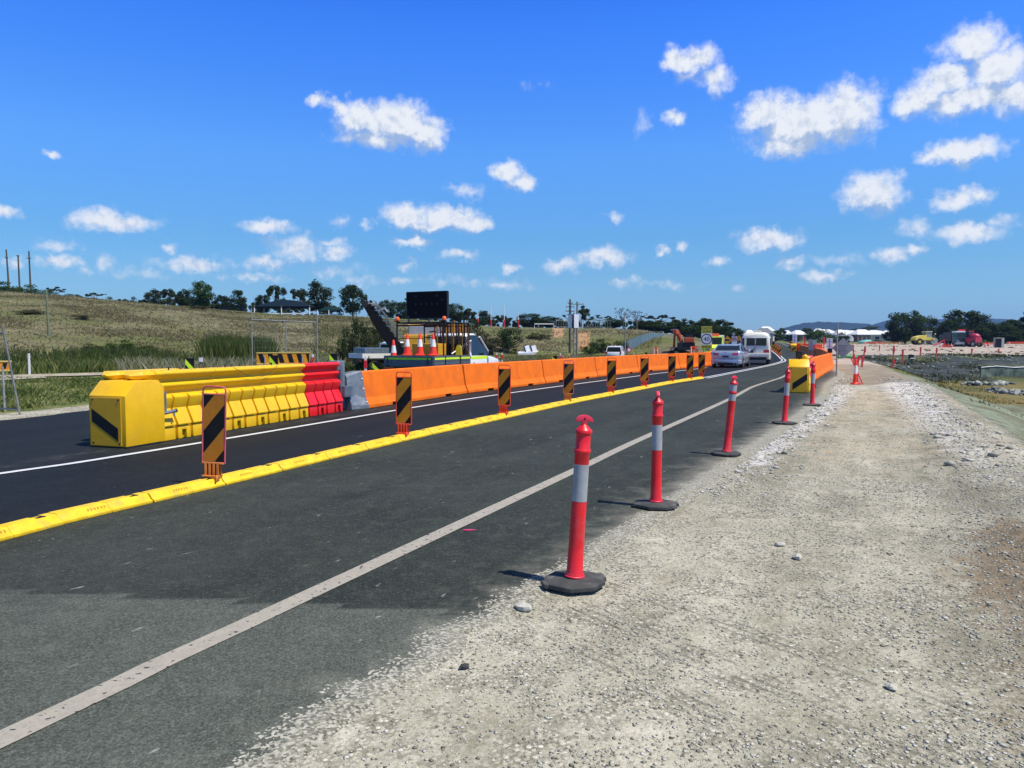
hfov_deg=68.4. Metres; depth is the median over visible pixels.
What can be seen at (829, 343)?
sign board
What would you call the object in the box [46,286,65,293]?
tree
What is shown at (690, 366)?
striped panel
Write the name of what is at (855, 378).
traffic cone
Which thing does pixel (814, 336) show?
tree
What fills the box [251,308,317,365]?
fence
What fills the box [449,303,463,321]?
tree
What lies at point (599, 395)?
lane separator segment
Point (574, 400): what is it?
lane separator segment
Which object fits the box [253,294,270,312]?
tree
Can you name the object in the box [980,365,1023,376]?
silt fence
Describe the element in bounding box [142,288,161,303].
tree
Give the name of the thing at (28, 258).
utility pole
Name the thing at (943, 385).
bank weeds
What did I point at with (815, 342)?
sign board
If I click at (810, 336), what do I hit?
shrub
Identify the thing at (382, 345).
windows
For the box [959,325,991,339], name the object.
tree
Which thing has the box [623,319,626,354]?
lamp post
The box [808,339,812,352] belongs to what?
sign board
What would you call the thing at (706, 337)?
speed sign
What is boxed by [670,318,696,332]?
tree
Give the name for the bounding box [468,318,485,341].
shrub
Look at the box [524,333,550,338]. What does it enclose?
shrub
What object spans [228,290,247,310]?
tree
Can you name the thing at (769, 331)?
house
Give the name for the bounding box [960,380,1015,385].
rock check dam
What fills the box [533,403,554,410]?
lane separator segment
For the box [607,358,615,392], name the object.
striped panel
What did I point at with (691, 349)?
barricade
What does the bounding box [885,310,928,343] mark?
tree
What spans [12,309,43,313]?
shrub
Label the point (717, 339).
works truck
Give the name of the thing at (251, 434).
white edge line
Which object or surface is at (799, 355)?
hazard lamp
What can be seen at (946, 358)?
clods
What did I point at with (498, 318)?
tree
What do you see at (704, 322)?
tree
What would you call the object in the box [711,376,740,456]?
traffic bollard
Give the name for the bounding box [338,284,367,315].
tree
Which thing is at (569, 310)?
utility pole
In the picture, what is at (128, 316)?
dry grass
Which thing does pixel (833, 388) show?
gravel
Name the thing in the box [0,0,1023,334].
sky
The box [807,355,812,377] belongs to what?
water barrier
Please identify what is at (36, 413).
gravel
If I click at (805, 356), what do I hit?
water barrier
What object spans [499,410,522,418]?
lane separator segment
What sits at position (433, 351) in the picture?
traffic cone
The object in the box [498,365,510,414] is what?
striped panel
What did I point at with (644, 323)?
tree
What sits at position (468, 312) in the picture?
tree
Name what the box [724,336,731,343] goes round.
diamond sign
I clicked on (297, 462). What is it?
lane separator segment
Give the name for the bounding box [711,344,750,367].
sedan
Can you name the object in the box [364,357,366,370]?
survey stake
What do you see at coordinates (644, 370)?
striped panel
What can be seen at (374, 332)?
shrub
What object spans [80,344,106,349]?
shrub
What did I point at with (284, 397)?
water barrier
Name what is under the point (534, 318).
tree
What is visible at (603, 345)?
shrub
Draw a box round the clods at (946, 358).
[860,354,1023,380]
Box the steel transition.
[329,360,368,409]
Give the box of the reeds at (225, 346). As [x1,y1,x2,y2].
[193,333,279,361]
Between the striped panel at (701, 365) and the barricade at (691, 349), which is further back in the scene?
the barricade at (691, 349)
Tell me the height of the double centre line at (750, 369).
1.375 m
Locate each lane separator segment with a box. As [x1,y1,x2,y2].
[0,513,62,541]
[48,492,152,523]
[141,477,224,501]
[221,463,281,484]
[273,452,328,470]
[321,443,367,459]
[361,436,401,449]
[393,429,431,441]
[425,423,458,434]
[453,418,482,428]
[476,414,503,422]
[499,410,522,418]
[518,407,539,413]
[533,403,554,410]
[552,400,568,406]
[563,398,581,403]
[578,396,594,400]
[589,393,606,398]
[604,391,617,396]
[615,389,627,393]
[624,388,636,391]
[633,386,645,390]
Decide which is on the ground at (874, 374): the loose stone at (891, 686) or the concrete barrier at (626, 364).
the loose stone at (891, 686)
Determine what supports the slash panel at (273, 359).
on the fresh asphalt road at (42, 441)
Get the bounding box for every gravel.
[0,406,88,419]
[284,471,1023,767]
[667,390,1023,517]
[698,379,1023,495]
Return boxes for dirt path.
[0,372,102,379]
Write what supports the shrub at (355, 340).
on the ground at (874, 374)
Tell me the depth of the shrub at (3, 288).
130.05 m
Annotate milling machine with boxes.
[361,300,467,367]
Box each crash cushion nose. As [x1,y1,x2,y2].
[89,379,164,447]
[788,359,808,392]
[790,344,796,350]
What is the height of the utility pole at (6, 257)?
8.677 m
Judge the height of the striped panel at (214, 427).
1.066 m
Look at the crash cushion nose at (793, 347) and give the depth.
96.88 m
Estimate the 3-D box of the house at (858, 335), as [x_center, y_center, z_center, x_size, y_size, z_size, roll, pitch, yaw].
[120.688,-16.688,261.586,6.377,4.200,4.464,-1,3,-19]
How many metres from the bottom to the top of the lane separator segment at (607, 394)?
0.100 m
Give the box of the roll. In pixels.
[838,354,857,358]
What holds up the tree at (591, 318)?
on the ground at (874, 374)
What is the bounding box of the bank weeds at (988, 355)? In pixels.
[832,352,1023,383]
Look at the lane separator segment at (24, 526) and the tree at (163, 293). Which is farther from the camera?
the tree at (163, 293)
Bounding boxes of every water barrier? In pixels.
[151,367,215,440]
[210,365,267,430]
[255,363,308,422]
[296,361,342,416]
[803,354,810,390]
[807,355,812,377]
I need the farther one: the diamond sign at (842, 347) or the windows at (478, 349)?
the diamond sign at (842, 347)
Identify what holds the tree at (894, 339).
on the ground at (874, 374)
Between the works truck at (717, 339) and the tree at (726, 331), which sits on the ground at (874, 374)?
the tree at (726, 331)
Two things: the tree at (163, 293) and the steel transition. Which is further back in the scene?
the tree at (163, 293)
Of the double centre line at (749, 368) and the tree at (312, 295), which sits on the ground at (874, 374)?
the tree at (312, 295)
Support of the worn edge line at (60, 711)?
on the asphalt road at (90, 603)
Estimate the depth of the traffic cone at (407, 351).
26.03 m
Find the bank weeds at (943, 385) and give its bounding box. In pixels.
[878,363,1023,417]
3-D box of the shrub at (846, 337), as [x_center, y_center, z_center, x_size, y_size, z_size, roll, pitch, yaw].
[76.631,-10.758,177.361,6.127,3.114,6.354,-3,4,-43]
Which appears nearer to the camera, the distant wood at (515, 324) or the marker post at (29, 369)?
the marker post at (29, 369)
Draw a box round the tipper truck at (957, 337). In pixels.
[943,329,969,346]
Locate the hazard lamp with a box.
[796,352,802,358]
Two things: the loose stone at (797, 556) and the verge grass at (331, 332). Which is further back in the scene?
the verge grass at (331, 332)
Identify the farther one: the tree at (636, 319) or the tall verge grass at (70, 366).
the tree at (636, 319)
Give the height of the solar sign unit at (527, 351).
1.502 m
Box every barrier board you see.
[0,360,11,411]
[256,352,309,364]
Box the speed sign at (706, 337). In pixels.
[700,326,711,351]
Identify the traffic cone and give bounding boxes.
[390,340,396,355]
[401,334,412,355]
[414,334,425,355]
[427,334,438,355]
[850,359,860,384]
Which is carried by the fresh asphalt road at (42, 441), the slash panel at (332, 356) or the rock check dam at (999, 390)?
the slash panel at (332, 356)
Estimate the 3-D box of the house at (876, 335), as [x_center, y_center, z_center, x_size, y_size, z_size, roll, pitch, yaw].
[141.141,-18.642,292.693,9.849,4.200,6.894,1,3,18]
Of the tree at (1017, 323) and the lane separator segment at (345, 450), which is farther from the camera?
the tree at (1017, 323)
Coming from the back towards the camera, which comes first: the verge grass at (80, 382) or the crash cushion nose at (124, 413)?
the verge grass at (80, 382)
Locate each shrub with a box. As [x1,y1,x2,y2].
[0,281,19,291]
[9,284,40,293]
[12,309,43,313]
[38,290,58,294]
[70,315,95,319]
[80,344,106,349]
[102,340,137,350]
[134,345,159,351]
[189,305,206,308]
[336,325,357,361]
[344,331,378,359]
[349,316,365,359]
[359,320,378,346]
[375,315,391,344]
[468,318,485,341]
[482,333,504,351]
[491,325,523,353]
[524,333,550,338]
[579,343,596,354]
[589,338,610,352]
[613,340,628,350]
[803,329,834,343]
[827,332,850,342]
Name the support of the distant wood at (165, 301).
on the ground at (874, 374)
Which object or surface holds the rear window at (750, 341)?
in the minibus
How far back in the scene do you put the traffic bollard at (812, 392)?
19.18 m
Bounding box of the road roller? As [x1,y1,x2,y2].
[911,331,937,344]
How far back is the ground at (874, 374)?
4.46 m
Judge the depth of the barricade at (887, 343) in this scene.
149.76 m
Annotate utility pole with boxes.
[5,250,9,290]
[17,255,20,286]
[27,251,31,291]
[45,290,50,335]
[566,299,574,352]
[571,301,582,355]
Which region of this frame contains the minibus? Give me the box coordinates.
[741,331,774,363]
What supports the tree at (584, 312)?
on the ground at (874, 374)
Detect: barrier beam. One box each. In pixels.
[101,368,177,379]
[124,371,154,379]
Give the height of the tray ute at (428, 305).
3.435 m
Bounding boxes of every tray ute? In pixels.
[348,342,403,369]
[384,291,499,368]
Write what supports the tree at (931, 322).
on the ground at (874, 374)
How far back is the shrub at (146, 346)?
56.81 m
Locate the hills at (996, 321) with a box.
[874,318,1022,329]
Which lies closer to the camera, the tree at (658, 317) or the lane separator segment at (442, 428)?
the lane separator segment at (442, 428)
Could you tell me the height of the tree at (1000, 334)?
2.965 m
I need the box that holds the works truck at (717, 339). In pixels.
[704,333,723,351]
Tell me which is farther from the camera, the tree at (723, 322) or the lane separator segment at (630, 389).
the tree at (723, 322)
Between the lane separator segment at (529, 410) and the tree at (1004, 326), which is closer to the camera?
the lane separator segment at (529, 410)
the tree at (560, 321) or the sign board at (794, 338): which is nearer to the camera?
the sign board at (794, 338)
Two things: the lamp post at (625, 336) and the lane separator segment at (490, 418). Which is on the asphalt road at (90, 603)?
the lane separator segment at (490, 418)
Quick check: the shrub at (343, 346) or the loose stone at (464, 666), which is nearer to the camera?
the loose stone at (464, 666)
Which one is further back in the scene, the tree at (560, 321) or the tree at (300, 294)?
the tree at (560, 321)
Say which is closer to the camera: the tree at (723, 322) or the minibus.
the minibus
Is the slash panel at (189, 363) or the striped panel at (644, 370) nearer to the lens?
the slash panel at (189, 363)
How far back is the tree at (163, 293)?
148.28 m
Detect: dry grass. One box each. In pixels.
[0,291,398,360]
[310,315,661,361]
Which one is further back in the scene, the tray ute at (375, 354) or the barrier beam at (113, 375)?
the tray ute at (375, 354)
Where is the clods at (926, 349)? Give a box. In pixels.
[825,343,1023,354]
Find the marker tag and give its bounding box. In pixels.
[455,341,461,354]
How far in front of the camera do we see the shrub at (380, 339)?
67.58 m
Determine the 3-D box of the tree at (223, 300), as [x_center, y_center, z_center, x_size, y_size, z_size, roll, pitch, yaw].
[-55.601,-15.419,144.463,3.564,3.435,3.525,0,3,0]
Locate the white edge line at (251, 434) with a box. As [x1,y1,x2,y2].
[0,366,711,473]
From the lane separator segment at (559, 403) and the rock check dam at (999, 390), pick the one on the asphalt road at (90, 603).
the lane separator segment at (559, 403)
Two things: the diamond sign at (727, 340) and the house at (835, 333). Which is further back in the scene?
the house at (835, 333)
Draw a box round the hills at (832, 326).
[777,321,888,337]
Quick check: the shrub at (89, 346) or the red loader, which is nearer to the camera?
the shrub at (89, 346)
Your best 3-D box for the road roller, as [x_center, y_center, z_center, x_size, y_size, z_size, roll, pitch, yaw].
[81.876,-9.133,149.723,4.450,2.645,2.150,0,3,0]
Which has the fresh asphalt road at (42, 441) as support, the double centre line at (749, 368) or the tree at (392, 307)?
the double centre line at (749, 368)
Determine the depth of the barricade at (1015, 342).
149.75 m
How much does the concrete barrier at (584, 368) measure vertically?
0.900 m
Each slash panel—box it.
[185,358,194,368]
[269,355,277,364]
[329,353,336,360]
[372,362,380,369]
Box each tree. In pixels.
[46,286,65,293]
[80,292,106,297]
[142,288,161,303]
[158,288,183,304]
[174,288,192,306]
[188,280,215,306]
[213,294,230,308]
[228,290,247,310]
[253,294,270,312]
[266,285,286,312]
[290,288,309,314]
[306,279,335,313]
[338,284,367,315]
[376,300,398,317]
[395,301,405,318]
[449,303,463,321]
[463,308,476,322]
[474,311,494,325]
[492,315,512,326]
[516,313,544,327]
[540,316,557,327]
[555,317,562,327]
[578,305,589,327]
[587,315,612,327]
[601,318,624,327]
[613,307,633,328]
[626,311,647,328]
[635,320,653,329]
[639,315,675,322]
[645,321,675,331]
[666,321,684,333]
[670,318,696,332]
[680,324,700,337]
[696,318,717,337]
[711,319,733,332]
[714,325,737,343]
[730,328,744,343]
[773,331,783,341]
[778,334,801,341]
[807,329,822,338]
[860,326,880,330]
[881,328,903,342]
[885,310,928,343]
[905,315,939,343]
[932,319,960,336]
[942,309,993,333]
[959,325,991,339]
[983,321,1020,342]
[987,331,1021,343]
[999,319,1023,332]
[1008,334,1023,341]
[1012,330,1023,338]
[1014,312,1023,327]
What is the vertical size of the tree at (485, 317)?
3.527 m
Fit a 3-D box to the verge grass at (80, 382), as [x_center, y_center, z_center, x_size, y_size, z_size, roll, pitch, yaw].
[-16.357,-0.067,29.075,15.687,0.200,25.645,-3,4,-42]
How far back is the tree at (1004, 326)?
171.78 m
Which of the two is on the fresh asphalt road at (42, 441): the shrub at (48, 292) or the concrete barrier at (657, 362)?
the concrete barrier at (657, 362)
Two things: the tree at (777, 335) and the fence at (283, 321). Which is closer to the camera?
the fence at (283, 321)
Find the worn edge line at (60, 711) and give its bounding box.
[0,343,786,747]
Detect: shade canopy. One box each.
[253,300,317,314]
[317,306,343,314]
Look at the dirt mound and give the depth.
76.74 m
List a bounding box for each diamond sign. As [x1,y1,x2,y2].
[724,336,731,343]
[832,322,853,375]
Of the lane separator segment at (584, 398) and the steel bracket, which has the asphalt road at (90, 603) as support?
the lane separator segment at (584, 398)
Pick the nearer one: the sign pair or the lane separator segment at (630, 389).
the lane separator segment at (630, 389)
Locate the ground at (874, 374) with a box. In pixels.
[0,292,1023,767]
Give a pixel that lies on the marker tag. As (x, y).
(458, 350)
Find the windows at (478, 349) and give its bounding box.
[438,335,489,355]
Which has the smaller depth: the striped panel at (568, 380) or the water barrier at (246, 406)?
the water barrier at (246, 406)
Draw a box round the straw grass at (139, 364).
[115,355,348,370]
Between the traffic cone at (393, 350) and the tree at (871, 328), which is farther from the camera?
the tree at (871, 328)
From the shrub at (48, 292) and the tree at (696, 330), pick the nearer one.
the shrub at (48, 292)
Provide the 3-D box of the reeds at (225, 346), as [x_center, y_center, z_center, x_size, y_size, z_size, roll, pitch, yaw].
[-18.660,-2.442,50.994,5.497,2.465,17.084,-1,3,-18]
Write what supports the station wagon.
on the ground at (874, 374)
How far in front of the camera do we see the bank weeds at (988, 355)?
72.88 m
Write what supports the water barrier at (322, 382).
on the fresh asphalt road at (42, 441)
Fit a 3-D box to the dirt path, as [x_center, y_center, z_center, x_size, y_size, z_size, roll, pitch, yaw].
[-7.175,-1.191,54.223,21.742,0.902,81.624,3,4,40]
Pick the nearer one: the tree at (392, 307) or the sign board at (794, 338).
the sign board at (794, 338)
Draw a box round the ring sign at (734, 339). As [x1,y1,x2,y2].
[732,336,736,343]
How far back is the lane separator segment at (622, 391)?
23.61 m
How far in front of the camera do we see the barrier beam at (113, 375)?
12.21 m
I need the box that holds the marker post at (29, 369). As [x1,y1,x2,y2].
[28,353,30,373]
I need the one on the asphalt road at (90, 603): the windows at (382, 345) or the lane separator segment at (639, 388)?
the lane separator segment at (639, 388)
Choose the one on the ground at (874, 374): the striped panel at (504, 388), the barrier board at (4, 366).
the barrier board at (4, 366)
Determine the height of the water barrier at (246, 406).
1.200 m
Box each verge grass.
[0,355,398,374]
[0,376,104,411]
[311,323,647,361]
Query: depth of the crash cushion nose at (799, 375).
23.81 m
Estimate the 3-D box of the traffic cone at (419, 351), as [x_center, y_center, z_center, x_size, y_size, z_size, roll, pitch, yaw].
[-3.161,-1.353,25.889,0.368,0.751,0.368,0,3,0]
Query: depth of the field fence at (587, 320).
141.05 m
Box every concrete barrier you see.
[362,365,466,407]
[458,360,545,392]
[541,357,597,382]
[594,355,638,376]
[636,354,679,371]
[675,352,709,368]
[708,351,711,365]
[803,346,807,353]
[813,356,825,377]
[816,348,821,355]
[819,354,832,372]
[827,353,834,368]
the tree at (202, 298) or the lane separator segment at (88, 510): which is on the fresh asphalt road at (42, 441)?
the lane separator segment at (88, 510)
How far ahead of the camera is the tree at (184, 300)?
150.66 m
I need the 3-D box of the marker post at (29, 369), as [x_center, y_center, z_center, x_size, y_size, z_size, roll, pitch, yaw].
[-23.381,-0.922,36.506,0.080,1.116,0.053,0,3,0]
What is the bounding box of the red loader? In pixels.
[957,331,982,346]
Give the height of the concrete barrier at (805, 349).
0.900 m
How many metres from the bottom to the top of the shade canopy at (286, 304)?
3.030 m
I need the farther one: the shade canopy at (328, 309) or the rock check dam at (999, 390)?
the shade canopy at (328, 309)
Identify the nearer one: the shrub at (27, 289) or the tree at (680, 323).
the shrub at (27, 289)
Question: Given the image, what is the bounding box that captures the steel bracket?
[164,391,177,415]
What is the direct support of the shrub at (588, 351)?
on the ground at (874, 374)
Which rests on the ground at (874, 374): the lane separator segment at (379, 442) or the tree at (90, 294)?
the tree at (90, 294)
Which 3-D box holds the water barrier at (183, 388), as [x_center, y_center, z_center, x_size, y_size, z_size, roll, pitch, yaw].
[-5.779,0.300,13.066,0.578,1.200,1.413,1,3,18]
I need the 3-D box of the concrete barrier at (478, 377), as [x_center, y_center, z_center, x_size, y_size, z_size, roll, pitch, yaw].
[-0.295,-0.323,26.605,0.570,0.900,5.900,2,4,27]
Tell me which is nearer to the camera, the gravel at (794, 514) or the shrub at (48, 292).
the gravel at (794, 514)
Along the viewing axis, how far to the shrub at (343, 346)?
63.88 m
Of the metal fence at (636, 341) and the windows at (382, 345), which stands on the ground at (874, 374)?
the metal fence at (636, 341)
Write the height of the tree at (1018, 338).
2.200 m
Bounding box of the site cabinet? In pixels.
[993,338,1003,347]
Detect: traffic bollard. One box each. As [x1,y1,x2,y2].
[541,415,605,592]
[633,391,678,509]
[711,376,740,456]
[772,366,796,424]
[803,361,821,405]
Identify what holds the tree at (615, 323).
on the ground at (874, 374)
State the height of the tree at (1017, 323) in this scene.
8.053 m
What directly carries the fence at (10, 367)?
on the ground at (874, 374)
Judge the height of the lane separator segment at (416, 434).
0.100 m
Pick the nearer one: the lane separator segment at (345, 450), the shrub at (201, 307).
the lane separator segment at (345, 450)
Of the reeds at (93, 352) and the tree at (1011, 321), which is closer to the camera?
the reeds at (93, 352)
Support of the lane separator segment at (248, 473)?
on the asphalt road at (90, 603)
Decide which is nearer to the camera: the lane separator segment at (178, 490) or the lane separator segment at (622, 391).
the lane separator segment at (178, 490)
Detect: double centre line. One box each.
[703,351,782,377]
[709,356,785,377]
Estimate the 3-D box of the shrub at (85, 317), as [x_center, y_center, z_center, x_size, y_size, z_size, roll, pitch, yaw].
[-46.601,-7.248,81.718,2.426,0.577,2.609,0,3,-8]
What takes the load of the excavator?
on the ground at (874, 374)
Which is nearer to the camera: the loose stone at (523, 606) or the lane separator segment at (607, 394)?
the loose stone at (523, 606)
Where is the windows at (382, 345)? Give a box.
[381,343,403,352]
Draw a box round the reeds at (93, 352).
[0,344,199,363]
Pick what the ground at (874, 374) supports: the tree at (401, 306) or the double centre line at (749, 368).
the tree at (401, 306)
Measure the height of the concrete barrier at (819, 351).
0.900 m
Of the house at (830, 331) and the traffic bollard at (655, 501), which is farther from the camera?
the house at (830, 331)
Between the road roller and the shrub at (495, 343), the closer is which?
the shrub at (495, 343)
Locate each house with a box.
[756,328,775,342]
[779,330,790,340]
[787,330,806,340]
[820,329,834,338]
[832,330,846,339]
[848,330,871,341]
[868,331,886,340]
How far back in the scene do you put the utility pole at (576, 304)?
103.64 m
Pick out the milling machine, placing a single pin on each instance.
(384, 330)
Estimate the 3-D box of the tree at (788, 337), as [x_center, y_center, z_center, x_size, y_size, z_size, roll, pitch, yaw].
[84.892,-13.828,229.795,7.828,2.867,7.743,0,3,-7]
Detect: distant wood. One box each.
[118,297,341,314]
[401,315,723,338]
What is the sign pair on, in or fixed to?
on the ground at (874, 374)
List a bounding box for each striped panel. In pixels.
[201,386,226,480]
[396,371,411,435]
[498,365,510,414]
[563,360,573,400]
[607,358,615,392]
[640,356,648,386]
[668,354,675,381]
[686,353,693,378]
[698,354,704,376]
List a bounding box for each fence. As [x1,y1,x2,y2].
[0,326,20,414]
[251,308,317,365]
[558,320,608,327]
[620,332,664,351]
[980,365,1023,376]
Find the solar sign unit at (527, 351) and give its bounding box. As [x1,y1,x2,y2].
[518,345,537,360]
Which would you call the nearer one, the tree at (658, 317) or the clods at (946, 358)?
the clods at (946, 358)
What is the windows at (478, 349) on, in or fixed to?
in the tray ute at (428, 305)
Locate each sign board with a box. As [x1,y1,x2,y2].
[792,334,796,343]
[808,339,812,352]
[813,340,816,356]
[826,338,832,350]
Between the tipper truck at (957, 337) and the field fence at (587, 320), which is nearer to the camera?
the tipper truck at (957, 337)
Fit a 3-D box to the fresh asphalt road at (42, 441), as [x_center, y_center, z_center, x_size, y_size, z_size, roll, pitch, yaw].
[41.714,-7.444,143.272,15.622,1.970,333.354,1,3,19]
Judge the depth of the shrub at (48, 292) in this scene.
128.99 m
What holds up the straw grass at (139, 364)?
on the ground at (874, 374)
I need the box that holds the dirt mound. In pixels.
[647,349,702,353]
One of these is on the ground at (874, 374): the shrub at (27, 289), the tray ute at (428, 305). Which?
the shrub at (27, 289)
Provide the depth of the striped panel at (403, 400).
12.55 m
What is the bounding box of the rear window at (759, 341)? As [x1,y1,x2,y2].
[756,338,766,345]
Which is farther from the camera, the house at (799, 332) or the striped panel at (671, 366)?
the house at (799, 332)
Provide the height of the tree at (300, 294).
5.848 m
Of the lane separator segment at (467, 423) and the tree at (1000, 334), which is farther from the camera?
the tree at (1000, 334)
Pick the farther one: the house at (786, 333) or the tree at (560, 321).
the house at (786, 333)
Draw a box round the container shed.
[220,306,247,311]
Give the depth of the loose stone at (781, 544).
6.08 m
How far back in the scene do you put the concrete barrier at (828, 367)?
40.64 m
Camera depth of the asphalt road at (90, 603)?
5.39 m
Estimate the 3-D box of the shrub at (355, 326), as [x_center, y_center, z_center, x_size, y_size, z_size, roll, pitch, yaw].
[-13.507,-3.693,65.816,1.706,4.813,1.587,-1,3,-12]
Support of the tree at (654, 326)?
on the ground at (874, 374)
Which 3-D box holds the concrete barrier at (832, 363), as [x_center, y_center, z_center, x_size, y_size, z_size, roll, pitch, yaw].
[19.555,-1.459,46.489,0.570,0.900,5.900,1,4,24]
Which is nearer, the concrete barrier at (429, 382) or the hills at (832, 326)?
the concrete barrier at (429, 382)
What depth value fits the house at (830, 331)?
380.60 m
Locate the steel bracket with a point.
(174, 411)
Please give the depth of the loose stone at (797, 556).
5.71 m
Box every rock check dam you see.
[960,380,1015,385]
[984,386,1023,395]
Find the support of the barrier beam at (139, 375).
on the crash cushion nose at (124, 413)
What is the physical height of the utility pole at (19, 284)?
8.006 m
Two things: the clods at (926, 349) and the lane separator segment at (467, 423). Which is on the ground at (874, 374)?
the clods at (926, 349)
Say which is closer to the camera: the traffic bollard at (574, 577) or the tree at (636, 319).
the traffic bollard at (574, 577)
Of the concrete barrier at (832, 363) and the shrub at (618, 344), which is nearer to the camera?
the concrete barrier at (832, 363)
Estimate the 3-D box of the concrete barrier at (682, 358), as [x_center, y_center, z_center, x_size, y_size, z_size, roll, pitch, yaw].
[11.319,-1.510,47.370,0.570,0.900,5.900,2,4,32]
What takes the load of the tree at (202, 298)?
on the ground at (874, 374)
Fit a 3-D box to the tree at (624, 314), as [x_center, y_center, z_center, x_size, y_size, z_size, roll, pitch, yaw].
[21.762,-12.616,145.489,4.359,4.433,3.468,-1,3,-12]
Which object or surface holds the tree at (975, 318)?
on the ground at (874, 374)
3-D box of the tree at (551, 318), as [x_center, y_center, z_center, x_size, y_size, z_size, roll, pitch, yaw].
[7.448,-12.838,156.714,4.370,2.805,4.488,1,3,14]
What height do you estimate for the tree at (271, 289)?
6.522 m
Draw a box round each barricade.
[690,346,697,352]
[874,342,901,343]
[1007,342,1023,343]
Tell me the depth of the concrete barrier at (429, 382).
21.00 m
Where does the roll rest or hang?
on the ground at (874, 374)
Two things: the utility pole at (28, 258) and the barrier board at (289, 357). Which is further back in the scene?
the utility pole at (28, 258)
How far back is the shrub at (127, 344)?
57.77 m
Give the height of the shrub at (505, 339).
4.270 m
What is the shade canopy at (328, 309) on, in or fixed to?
on the ground at (874, 374)
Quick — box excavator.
[670,329,694,353]
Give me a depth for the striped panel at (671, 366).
29.34 m
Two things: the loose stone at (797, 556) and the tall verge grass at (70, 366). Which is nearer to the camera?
the loose stone at (797, 556)
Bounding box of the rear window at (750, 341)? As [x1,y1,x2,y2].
[746,338,754,345]
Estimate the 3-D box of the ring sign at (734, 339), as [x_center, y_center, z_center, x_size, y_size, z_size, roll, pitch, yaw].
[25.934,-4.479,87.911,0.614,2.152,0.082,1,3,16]
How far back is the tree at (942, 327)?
170.75 m
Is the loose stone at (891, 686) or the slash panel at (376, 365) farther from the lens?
the slash panel at (376, 365)
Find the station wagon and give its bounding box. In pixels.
[606,345,624,355]
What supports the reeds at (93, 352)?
on the ground at (874, 374)
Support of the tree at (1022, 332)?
on the ground at (874, 374)
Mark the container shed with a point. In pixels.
(242, 308)
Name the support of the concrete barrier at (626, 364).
on the fresh asphalt road at (42, 441)
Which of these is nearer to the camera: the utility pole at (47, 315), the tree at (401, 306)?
the utility pole at (47, 315)
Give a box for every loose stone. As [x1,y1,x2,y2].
[459,663,468,668]
[514,602,531,611]
[775,541,785,546]
[792,553,801,559]
[884,683,897,690]
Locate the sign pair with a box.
[568,313,578,357]
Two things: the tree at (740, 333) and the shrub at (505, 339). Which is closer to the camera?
the shrub at (505, 339)
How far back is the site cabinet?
117.53 m
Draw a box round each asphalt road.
[0,343,783,523]
[0,343,844,767]
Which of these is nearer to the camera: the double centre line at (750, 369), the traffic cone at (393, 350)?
the traffic cone at (393, 350)
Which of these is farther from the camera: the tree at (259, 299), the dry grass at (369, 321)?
the tree at (259, 299)

